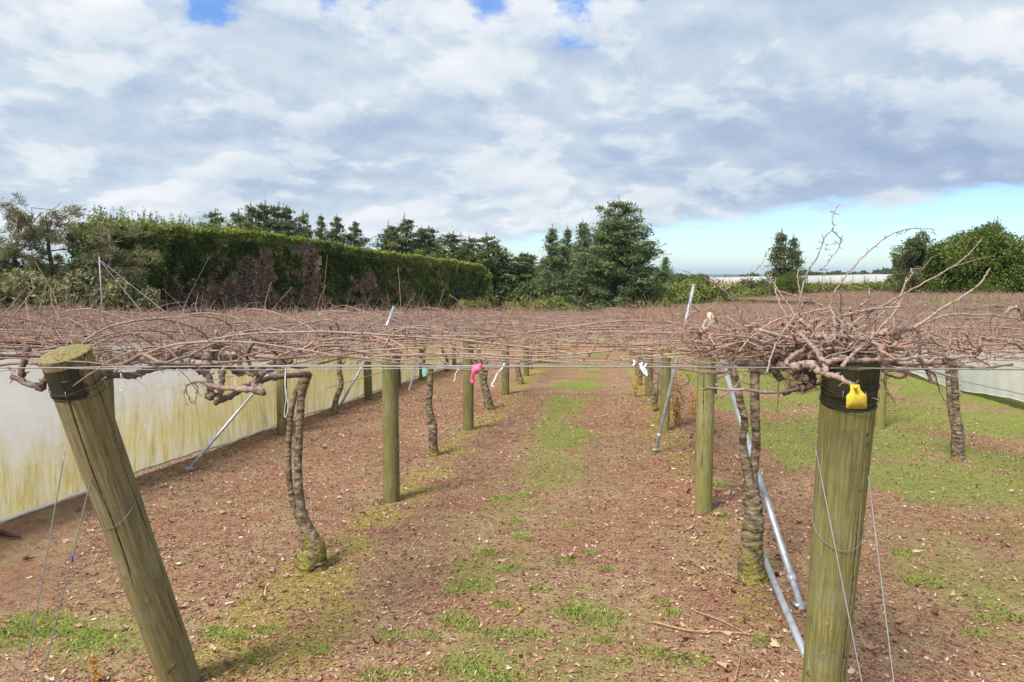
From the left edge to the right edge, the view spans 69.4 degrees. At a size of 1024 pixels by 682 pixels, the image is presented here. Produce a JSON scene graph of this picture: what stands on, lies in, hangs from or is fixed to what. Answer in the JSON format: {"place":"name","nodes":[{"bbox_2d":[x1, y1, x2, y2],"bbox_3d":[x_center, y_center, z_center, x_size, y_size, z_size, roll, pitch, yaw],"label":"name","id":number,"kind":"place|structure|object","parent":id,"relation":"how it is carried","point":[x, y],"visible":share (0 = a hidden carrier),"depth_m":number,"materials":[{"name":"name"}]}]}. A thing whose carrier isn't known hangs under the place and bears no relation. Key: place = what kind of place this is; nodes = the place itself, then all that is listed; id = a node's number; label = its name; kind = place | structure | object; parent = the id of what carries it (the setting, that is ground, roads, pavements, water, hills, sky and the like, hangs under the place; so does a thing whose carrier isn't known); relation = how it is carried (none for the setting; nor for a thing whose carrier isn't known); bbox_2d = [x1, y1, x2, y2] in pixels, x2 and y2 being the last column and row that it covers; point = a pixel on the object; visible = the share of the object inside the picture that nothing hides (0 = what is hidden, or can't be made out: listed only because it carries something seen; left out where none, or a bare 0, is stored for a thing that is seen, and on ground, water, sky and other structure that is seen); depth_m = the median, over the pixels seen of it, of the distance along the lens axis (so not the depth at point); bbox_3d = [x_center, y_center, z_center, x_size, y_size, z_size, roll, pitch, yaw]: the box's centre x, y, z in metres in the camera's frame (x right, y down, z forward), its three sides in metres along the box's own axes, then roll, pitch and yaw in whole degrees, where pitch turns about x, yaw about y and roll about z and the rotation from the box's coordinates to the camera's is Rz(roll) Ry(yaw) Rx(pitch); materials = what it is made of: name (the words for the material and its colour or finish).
{"place":"outdoors","nodes":[
{"label":"outdoors","id":0,"kind":"place"},
{"bbox_2d":[0,289,269,344],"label":"kiwi vine","id":1,"kind":"object","parent":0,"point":[78,315],"visible":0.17,"depth_m":11.07,"materials":[{"name":"brown plant"}]},
{"bbox_2d":[328,333,515,387],"bbox_3d":[2.823,-1.090,30.312,0.003,2.653,55.221,1,5,7],"label":"canopy wire","id":2,"kind":"object","parent":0,"point":[380,372],"visible":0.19,"depth_m":3.42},
{"bbox_2d":[0,273,376,370],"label":"kiwi vine","id":3,"kind":"object","parent":2,"relation":"on","point":[102,319],"visible":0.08,"depth_m":7.95,"materials":[{"name":"brown plant"}]},
{"bbox_2d":[436,295,948,339],"bbox_3d":[2.770,-0.599,14.458,6.227,1.115,14.894,1,5,7],"label":"kiwi vine","id":4,"kind":"object","parent":2,"relation":"on","point":[606,316],"visible":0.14,"depth_m":9.43,"materials":[{"name":"brown plant"}]},
{"bbox_2d":[0,282,1023,681],"bbox_3d":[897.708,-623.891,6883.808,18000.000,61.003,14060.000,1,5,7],"label":"ground","id":5,"kind":"structure","parent":0,"point":[20,592],"depth_m":6.22,"materials":[{"name":"soil"}]},
{"bbox_2d":[0,265,80,345],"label":"bush","id":6,"kind":"object","parent":5,"relation":"on","point":[14,285],"visible":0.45,"depth_m":33.16,"materials":[{"name":"green plant"}]},
{"bbox_2d":[0,191,86,276],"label":"scruffy pine","id":7,"kind":"object","parent":5,"relation":"on","point":[7,259],"visible":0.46,"depth_m":35.44,"materials":[{"name":"green plant"}]},
{"bbox_2d":[0,203,118,341],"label":"scruffy pine","id":8,"kind":"object","parent":5,"relation":"on","point":[51,269],"visible":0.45,"depth_m":36.36,"materials":[{"name":"green plant"}]},
{"bbox_2d":[52,268,128,344],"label":"bush","id":9,"kind":"object","parent":5,"relation":"on","point":[83,288],"visible":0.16,"depth_m":34.03,"materials":[{"name":"green plant"}]},
{"bbox_2d":[93,325,114,415],"bbox_3d":[-4.319,0.737,7.877,0.186,1.806,0.163,1,5,7],"label":"wooden post","id":10,"kind":"object","parent":5,"relation":"on","point":[109,384],"visible":0.1,"depth_m":7.82,"materials":[{"name":"brown wood"}]},
{"bbox_2d":[0,323,462,523],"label":"shade cloth","id":11,"kind":"object","parent":10,"relation":"attached to","point":[159,421],"visible":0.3,"depth_m":8.71,"materials":[{"name":"fabric"}]},
{"bbox_2d":[42,201,172,302],"bbox_3d":[-20.089,-3.461,37.167,6.612,7.277,6.143,-5,8,-45],"label":"scruffy pine","id":12,"kind":"object","parent":5,"relation":"on","point":[94,232],"visible":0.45,"depth_m":37.07,"materials":[{"name":"green plant"}]},
{"bbox_2d":[67,266,158,343],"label":"bush","id":13,"kind":"object","parent":5,"relation":"on","point":[113,284],"visible":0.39,"depth_m":34.70,"materials":[{"name":"green plant"}]},
{"bbox_2d":[39,344,200,681],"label":"strainer post","id":14,"kind":"object","parent":5,"relation":"on","point":[89,422],"visible":0.98,"depth_m":3.39,"materials":[{"name":"wood"}]},
{"bbox_2d":[23,451,65,681],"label":"guy wire","id":15,"kind":"object","parent":14,"relation":"attached to","point":[44,567],"visible":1,"depth_m":3.28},
{"bbox_2d":[41,479,91,681],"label":"guy wire","id":16,"kind":"object","parent":14,"relation":"attached to","point":[65,581],"visible":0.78,"depth_m":3.23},
{"bbox_2d":[80,365,396,369],"bbox_3d":[-1.090,0.102,3.023,1.377,0.038,0.136,1,5,7],"label":"tension wire","id":17,"kind":"object","parent":14,"relation":"attached to","point":[253,365],"visible":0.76,"depth_m":3.02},
{"bbox_2d":[58,367,511,370],"bbox_3d":[-0.969,0.107,2.930,1.954,0.038,0.009,1,5,7],"label":"tension wire","id":18,"kind":"object","parent":14,"relation":"attached to","point":[289,369],"visible":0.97,"depth_m":2.91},
{"bbox_2d":[0,366,1023,369],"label":"tension wire","id":19,"kind":"object","parent":14,"relation":"attached to","point":[518,366],"visible":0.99,"depth_m":2.74,"materials":[{"name":"metal"}]},
{"bbox_2d":[3,289,250,328],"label":"kiwi vine","id":20,"kind":"object","parent":5,"relation":"on","point":[79,311],"visible":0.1,"depth_m":17.04,"materials":[{"name":"brown plant"}]},
{"bbox_2d":[98,266,162,328],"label":"bush","id":21,"kind":"object","parent":5,"relation":"on","point":[139,284],"visible":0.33,"depth_m":36.06,"materials":[{"name":"green plant"}]},
{"bbox_2d":[0,290,315,375],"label":"kiwi vine","id":22,"kind":"object","parent":5,"relation":"on","point":[6,335],"visible":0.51,"depth_m":5.03,"materials":[{"name":"brown plant"}]},
{"bbox_2d":[0,296,331,326],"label":"kiwi vine","id":23,"kind":"object","parent":5,"relation":"on","point":[161,314],"visible":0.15,"depth_m":13.21,"materials":[{"name":"brown plant"}]},
{"bbox_2d":[196,208,233,236],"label":"pine tree","id":24,"kind":"object","parent":5,"relation":"on","point":[211,215],"visible":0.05,"depth_m":96.75,"materials":[{"name":"green plant"}]},
{"bbox_2d":[226,208,253,240],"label":"pine tree","id":25,"kind":"object","parent":5,"relation":"on","point":[237,217],"visible":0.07,"depth_m":104.13,"materials":[{"name":"green plant"}]},
{"bbox_2d":[185,313,320,471],"bbox_3d":[-3.323,0.582,9.787,0.100,1.790,2.408,3,6,28],"label":"steel pipe","id":26,"kind":"object","parent":5,"relation":"on","point":[194,462],"visible":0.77,"depth_m":9.23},
{"bbox_2d":[240,202,267,242],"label":"pine tree","id":27,"kind":"object","parent":5,"relation":"on","point":[251,213],"visible":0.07,"depth_m":108.04,"materials":[{"name":"green plant"}]},
{"bbox_2d":[255,195,285,233],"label":"pine tree","id":28,"kind":"object","parent":5,"relation":"on","point":[261,206],"visible":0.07,"depth_m":110.07,"materials":[{"name":"green plant"}]},
{"bbox_2d":[63,205,492,332],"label":"shelter hedge","id":29,"kind":"object","parent":5,"relation":"on","point":[254,269],"visible":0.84,"depth_m":52.91,"materials":[{"name":"green plant"}]},
{"bbox_2d":[108,303,455,414],"bbox_3d":[-3.179,0.281,13.628,6.360,2.157,5.555,1,5,7],"label":"kiwi vine","id":30,"kind":"object","parent":5,"relation":"on","point":[334,407],"visible":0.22,"depth_m":13.37,"materials":[{"name":"brown plant"}]},
{"bbox_2d":[276,320,287,434],"bbox_3d":[-3.525,0.578,11.320,0.163,1.806,0.172,2,5,13],"label":"wooden post","id":31,"kind":"object","parent":5,"relation":"on","point":[281,406],"visible":0.51,"depth_m":11.29,"materials":[{"name":"wood"}]},
{"bbox_2d":[264,202,299,247],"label":"pine tree","id":32,"kind":"object","parent":5,"relation":"on","point":[277,216],"visible":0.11,"depth_m":110.76,"materials":[{"name":"green plant"}]},
{"bbox_2d":[293,209,315,249],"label":"pine tree","id":33,"kind":"object","parent":5,"relation":"on","point":[306,231],"visible":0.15,"depth_m":113.70,"materials":[{"name":"green plant"}]},
{"bbox_2d":[313,216,332,251],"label":"pine tree","id":34,"kind":"object","parent":5,"relation":"on","point":[319,234],"visible":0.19,"depth_m":112.95,"materials":[{"name":"green plant"}]},
{"bbox_2d":[326,213,356,255],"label":"pine tree","id":35,"kind":"object","parent":5,"relation":"on","point":[334,233],"visible":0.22,"depth_m":112.60,"materials":[{"name":"green plant"}]},
{"bbox_2d":[0,255,713,572],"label":"kiwi vine","id":36,"kind":"object","parent":5,"relation":"on","point":[311,556],"visible":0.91,"depth_m":4.16,"materials":[{"name":"brown plant"}]},
{"bbox_2d":[346,221,372,248],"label":"pine tree","id":37,"kind":"object","parent":5,"relation":"on","point":[355,238],"visible":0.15,"depth_m":114.54,"materials":[{"name":"green plant"}]},
{"bbox_2d":[363,317,371,399],"bbox_3d":[-3.042,0.381,15.558,0.172,1.806,0.163,-2,6,-20],"label":"wooden post","id":38,"kind":"object","parent":5,"relation":"on","point":[368,385],"visible":0.42,"depth_m":15.54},
{"bbox_2d":[250,293,494,386],"bbox_3d":[-2.610,-0.024,18.126,6.360,2.442,5.560,1,5,7],"label":"kiwi vine","id":39,"kind":"object","parent":5,"relation":"on","point":[399,373],"visible":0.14,"depth_m":17.87,"materials":[{"name":"brown plant"}]},
{"bbox_2d":[368,219,404,260],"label":"pine tree","id":40,"kind":"object","parent":5,"relation":"on","point":[387,243],"visible":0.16,"depth_m":99.31,"materials":[{"name":"green plant"}]},
{"bbox_2d":[382,330,399,502],"bbox_3d":[-1.226,0.775,7.477,0.173,1.806,0.161,-3,7,-34],"label":"wooden post","id":41,"kind":"object","parent":5,"relation":"on","point":[390,429],"visible":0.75,"depth_m":7.43,"materials":[{"name":"wood"}]},
{"bbox_2d":[376,212,435,255],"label":"pine tree","id":42,"kind":"object","parent":5,"relation":"on","point":[403,229],"visible":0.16,"depth_m":100.95,"materials":[{"name":"green plant"}]},
{"bbox_2d":[149,289,673,456],"bbox_3d":[-0.611,0.196,12.161,6.459,2.321,10.433,1,5,7],"label":"kiwi vine","id":43,"kind":"object","parent":5,"relation":"on","point":[432,436],"visible":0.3,"depth_m":9.77,"materials":[{"name":"brown plant"}]},
{"bbox_2d":[410,225,444,254],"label":"pine tree","id":44,"kind":"object","parent":5,"relation":"on","point":[421,240],"visible":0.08,"depth_m":102.68,"materials":[{"name":"green plant"}]},
{"bbox_2d":[422,225,444,255],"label":"pine tree","id":45,"kind":"object","parent":5,"relation":"on","point":[432,236],"visible":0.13,"depth_m":103.49,"materials":[{"name":"green plant"}]},
{"bbox_2d":[427,226,468,266],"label":"pine tree","id":46,"kind":"object","parent":5,"relation":"on","point":[451,245],"visible":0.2,"depth_m":88.48,"materials":[{"name":"green plant"}]},
{"bbox_2d":[0,252,932,284],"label":"distant wood","id":47,"kind":"object","parent":5,"relation":"on","point":[680,277],"visible":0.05,"depth_m":475.70,"materials":[{"name":"green plant"}]},
{"bbox_2d":[323,294,612,409],"bbox_3d":[-0.300,0.173,14.429,6.360,2.369,5.560,1,5,7],"label":"kiwi vine","id":48,"kind":"object","parent":5,"relation":"on","point":[488,403],"visible":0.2,"depth_m":14.20,"materials":[{"name":"brown plant"}]},
{"bbox_2d":[463,320,473,430],"bbox_3d":[-0.696,0.574,11.788,0.173,1.806,0.161,1,6,9],"label":"wooden post","id":49,"kind":"object","parent":5,"relation":"on","point":[468,405],"visible":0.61,"depth_m":11.76,"materials":[{"name":"wood"}]},
{"bbox_2d":[452,235,492,273],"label":"pine tree","id":50,"kind":"object","parent":5,"relation":"on","point":[469,244],"visible":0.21,"depth_m":85.96,"materials":[{"name":"green plant"}]},
{"bbox_2d":[454,296,496,312],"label":"bush","id":51,"kind":"object","parent":5,"relation":"on","point":[472,304],"visible":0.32,"depth_m":70.67,"materials":[{"name":"green plant"}]},
{"bbox_2d":[463,230,520,309],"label":"pine tree","id":52,"kind":"object","parent":5,"relation":"on","point":[485,260],"visible":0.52,"depth_m":83.61,"materials":[{"name":"green plant"}]},
{"bbox_2d":[502,325,508,394],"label":"wooden post","id":53,"kind":"object","parent":5,"relation":"on","point":[505,385],"visible":0.34,"depth_m":16.64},
{"bbox_2d":[488,278,524,311],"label":"bush","id":54,"kind":"object","parent":5,"relation":"on","point":[513,285],"visible":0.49,"depth_m":82.81,"materials":[{"name":"green plant"}]},
{"bbox_2d":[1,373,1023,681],"bbox_3d":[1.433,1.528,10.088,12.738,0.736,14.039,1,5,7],"label":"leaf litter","id":55,"kind":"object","parent":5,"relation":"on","point":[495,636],"visible":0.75,"depth_m":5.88,"materials":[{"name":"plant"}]},
{"bbox_2d":[433,302,593,383],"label":"kiwi vine","id":56,"kind":"object","parent":5,"relation":"on","point":[519,378],"visible":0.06,"depth_m":18.83,"materials":[{"name":"brown plant"}]},
{"bbox_2d":[494,251,537,295],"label":"pine tree","id":57,"kind":"object","parent":5,"relation":"on","point":[522,267],"visible":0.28,"depth_m":85.73,"materials":[{"name":"green plant"}]},
{"bbox_2d":[513,278,551,304],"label":"bush","id":58,"kind":"object","parent":5,"relation":"on","point":[527,289],"visible":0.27,"depth_m":77.37,"materials":[{"name":"green plant"}]},
{"bbox_2d":[473,297,595,368],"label":"kiwi vine","id":59,"kind":"object","parent":5,"relation":"on","point":[563,314],"visible":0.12,"depth_m":23.17,"materials":[{"name":"brown plant"}]},
{"bbox_2d":[527,292,569,312],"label":"bush","id":60,"kind":"object","parent":5,"relation":"on","point":[560,302],"visible":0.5,"depth_m":63.12,"materials":[{"name":"green plant"}]},
{"bbox_2d":[533,224,569,302],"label":"conifer tree","id":61,"kind":"object","parent":5,"relation":"on","point":[549,275],"visible":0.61,"depth_m":75.36,"materials":[{"name":"green plant"}]},
{"bbox_2d":[556,223,577,302],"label":"conifer tree","id":62,"kind":"object","parent":5,"relation":"on","point":[568,234],"visible":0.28,"depth_m":76.78,"materials":[{"name":"green plant"}]},
{"bbox_2d":[556,219,602,310],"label":"conifer tree","id":63,"kind":"object","parent":5,"relation":"on","point":[577,291],"visible":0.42,"depth_m":72.64,"materials":[{"name":"green plant"}]},
{"bbox_2d":[523,296,692,384],"bbox_3d":[3.122,-0.002,18.686,6.430,2.445,5.806,1,5,7],"label":"kiwi vine","id":64,"kind":"object","parent":5,"relation":"on","point":[640,373],"visible":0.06,"depth_m":18.88,"materials":[{"name":"brown plant"}]},
{"bbox_2d":[561,191,675,309],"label":"conifer tree","id":65,"kind":"object","parent":5,"relation":"on","point":[623,251],"visible":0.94,"depth_m":67.36,"materials":[{"name":"green plant"}]},
{"bbox_2d":[517,292,769,409],"bbox_3d":[2.583,0.157,14.216,6.166,2.342,5.219,1,5,7],"label":"kiwi vine","id":66,"kind":"object","parent":5,"relation":"on","point":[654,405],"visible":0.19,"depth_m":14.18,"materials":[{"name":"brown plant"}]},
{"bbox_2d":[264,205,1023,586],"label":"kiwi vine","id":67,"kind":"object","parent":5,"relation":"on","point":[798,345],"visible":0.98,"depth_m":3.24,"materials":[{"name":"brown plant"}]},
{"bbox_2d":[659,337,671,430],"bbox_3d":[2.474,0.587,11.907,0.161,1.806,0.171,1,4,-1],"label":"wooden post","id":68,"kind":"object","parent":5,"relation":"on","point":[666,374],"visible":0.45,"depth_m":11.86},
{"bbox_2d":[652,284,695,452],"bbox_3d":[2.234,0.377,10.171,0.714,2.303,0.071,-3,6,-30],"label":"steel pipe","id":69,"kind":"object","parent":5,"relation":"on","point":[656,448],"visible":0.83,"depth_m":10.14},
{"bbox_2d":[649,280,703,309],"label":"bush","id":70,"kind":"object","parent":5,"relation":"on","point":[683,291],"visible":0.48,"depth_m":63.68,"materials":[{"name":"green plant"}]},
{"bbox_2d":[670,372,695,425],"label":"dry weed","id":71,"kind":"object","parent":5,"relation":"on","point":[676,413],"visible":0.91,"depth_m":12.45,"materials":[{"name":"orange plant"}]},
{"bbox_2d":[694,331,717,512],"bbox_3d":[1.879,0.809,7.169,0.186,1.806,0.161,0,6,7],"label":"wooden post","id":72,"kind":"object","parent":5,"relation":"on","point":[704,455],"visible":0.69,"depth_m":7.12,"materials":[{"name":"green wood"}]},
{"bbox_2d":[688,277,727,303],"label":"bush","id":73,"kind":"object","parent":5,"relation":"on","point":[707,293],"visible":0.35,"depth_m":65.57,"materials":[{"name":"green plant"}]},
{"bbox_2d":[704,281,752,310],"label":"bush","id":74,"kind":"object","parent":5,"relation":"on","point":[738,291],"visible":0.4,"depth_m":61.22,"materials":[{"name":"green plant"}]},
{"bbox_2d":[749,284,775,311],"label":"bush","id":75,"kind":"object","parent":5,"relation":"on","point":[762,292],"visible":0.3,"depth_m":60.15,"materials":[{"name":"green plant"}]},
{"bbox_2d":[719,355,806,610],"bbox_3d":[1.923,0.966,5.894,0.100,1.470,2.200,0,5,0],"label":"steel pipe","id":76,"kind":"object","parent":5,"relation":"on","point":[798,603],"visible":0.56,"depth_m":5.38,"materials":[{"name":"metal"}]},
{"bbox_2d":[762,229,795,287],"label":"slender tree","id":77,"kind":"object","parent":5,"relation":"on","point":[778,251],"visible":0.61,"depth_m":63.11,"materials":[{"name":"green plant"}]},
{"bbox_2d":[762,547,803,655],"bbox_3d":[1.781,1.685,4.926,0.058,0.162,1.455,1,5,8],"label":"steel pipe","id":78,"kind":"object","parent":5,"relation":"on","point":[795,632],"visible":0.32,"depth_m":4.75,"materials":[{"name":"metal"}]},
{"bbox_2d":[768,272,813,305],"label":"bush","id":79,"kind":"object","parent":5,"relation":"on","point":[788,282],"visible":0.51,"depth_m":58.68,"materials":[{"name":"green plant"}]},
{"bbox_2d":[785,231,807,284],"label":"slender tree","id":80,"kind":"object","parent":5,"relation":"on","point":[794,259],"visible":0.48,"depth_m":63.21,"materials":[{"name":"green plant"}]},
{"bbox_2d":[710,274,891,282],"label":"crop cover","id":81,"kind":"object","parent":5,"relation":"on","point":[859,278],"visible":0.5,"depth_m":410.06,"materials":[{"name":"white fabric"}]},
{"bbox_2d":[652,295,1003,326],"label":"kiwi vine","id":82,"kind":"object","parent":5,"relation":"on","point":[861,315],"visible":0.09,"depth_m":14.34,"materials":[{"name":"brown plant"}]},
{"bbox_2d":[807,280,856,303],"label":"bush","id":83,"kind":"object","parent":5,"relation":"on","point":[817,289],"visible":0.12,"depth_m":62.41,"materials":[{"name":"green plant"}]},
{"bbox_2d":[802,351,880,681],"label":"strainer post","id":84,"kind":"object","parent":5,"relation":"on","point":[844,442],"visible":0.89,"depth_m":2.93,"materials":[{"name":"wood"}]},
{"bbox_2d":[814,442,861,681],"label":"guy wire","id":85,"kind":"object","parent":84,"relation":"attached to","point":[838,564],"visible":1,"depth_m":2.76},
{"bbox_2d":[846,384,866,408],"bbox_3d":[1.164,0.189,2.493,0.067,0.083,0.021,1,5,7],"label":"yellow tag","id":86,"kind":"object","parent":84,"relation":"attached to","point":[856,397],"visible":1,"depth_m":2.50,"materials":[{"name":"plastic"}]},
{"bbox_2d":[868,475,894,681],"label":"guy wire","id":87,"kind":"object","parent":84,"relation":"attached to","point":[881,580],"visible":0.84,"depth_m":2.73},
{"bbox_2d":[827,280,882,305],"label":"bush","id":88,"kind":"object","parent":5,"relation":"on","point":[856,288],"visible":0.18,"depth_m":62.28,"materials":[{"name":"green plant"}]},
{"bbox_2d":[700,278,1023,461],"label":"kiwi vine","id":89,"kind":"object","parent":5,"relation":"on","point":[957,447],"visible":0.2,"depth_m":9.64,"materials":[{"name":"brown plant"}]},
{"bbox_2d":[728,279,1023,372],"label":"kiwi vine","id":90,"kind":"object","parent":5,"relation":"on","point":[1003,334],"visible":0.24,"depth_m":5.35,"materials":[{"name":"brown plant"}]},
{"bbox_2d":[875,322,888,428],"bbox_3d":[6.088,0.590,12.168,0.154,1.805,0.145,3,6,30],"label":"wooden post","id":91,"kind":"object","parent":5,"relation":"on","point":[880,418],"visible":0.39,"depth_m":12.15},
{"bbox_2d":[743,298,1023,313],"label":"kiwi vine","id":92,"kind":"object","parent":5,"relation":"on","point":[810,309],"visible":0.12,"depth_m":23.86,"materials":[{"name":"brown plant"}]},
{"bbox_2d":[772,293,1023,325],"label":"kiwi vine","id":93,"kind":"object","parent":5,"relation":"on","point":[962,307],"visible":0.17,"depth_m":19.36,"materials":[{"name":"brown plant"}]},
{"bbox_2d":[889,228,938,307],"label":"tree","id":94,"kind":"object","parent":5,"relation":"on","point":[912,256],"visible":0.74,"depth_m":52.28,"materials":[{"name":"green plant"}]},
{"bbox_2d":[842,287,1023,323],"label":"kiwi vine","id":95,"kind":"object","parent":5,"relation":"on","point":[995,302],"visible":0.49,"depth_m":25.15,"materials":[{"name":"brown plant"}]},
{"bbox_2d":[871,298,1022,323],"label":"kiwi vine","id":96,"kind":"object","parent":5,"relation":"on","point":[987,308],"visible":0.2,"depth_m":15.05,"materials":[{"name":"brown plant"}]},
{"bbox_2d":[878,309,1023,324],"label":"kiwi vine","id":97,"kind":"object","parent":5,"relation":"on","point":[965,317],"visible":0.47,"depth_m":12.92,"materials":[{"name":"brown plant"}]},
{"bbox_2d":[881,319,1023,401],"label":"shade cloth","id":98,"kind":"object","parent":5,"relation":"on","point":[1010,380],"visible":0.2,"depth_m":15.31,"materials":[{"name":"fabric"}]},
{"bbox_2d":[917,224,1023,312],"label":"dense tree","id":99,"kind":"object","parent":5,"relation":"on","point":[1006,270],"visible":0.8,"depth_m":46.62,"materials":[{"name":"green plant"}]},
{"bbox_2d":[0,367,1023,681],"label":"grass","id":100,"kind":"structure","parent":0,"point":[574,609],"depth_m":4.70,"materials":[{"name":"plant"}]},
{"bbox_2d":[0,0,1023,271],"label":"sky","id":101,"kind":"structure","parent":0,"point":[733,124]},
{"bbox_2d":[208,290,1017,347],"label":"rough grass","id":102,"kind":"structure","parent":0,"point":[487,308],"depth_m":35.80,"materials":[{"name":"green plant"}]},
{"bbox_3d":[4.876,-1.065,30.046,0.003,2.653,55.221,1,5,7],"label":"canopy wire","id":103,"kind":"object","parent":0,"visible":0},
{"bbox_2d":[450,293,1015,350],"bbox_3d":[2.222,-0.259,9.516,6.122,0.758,5.453,1,5,7],"label":"kiwi vine","id":104,"kind":"object","parent":103,"relation":"on","point":[598,320],"visible":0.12,"depth_m":9.03,"materials":[{"name":"brown plant"}]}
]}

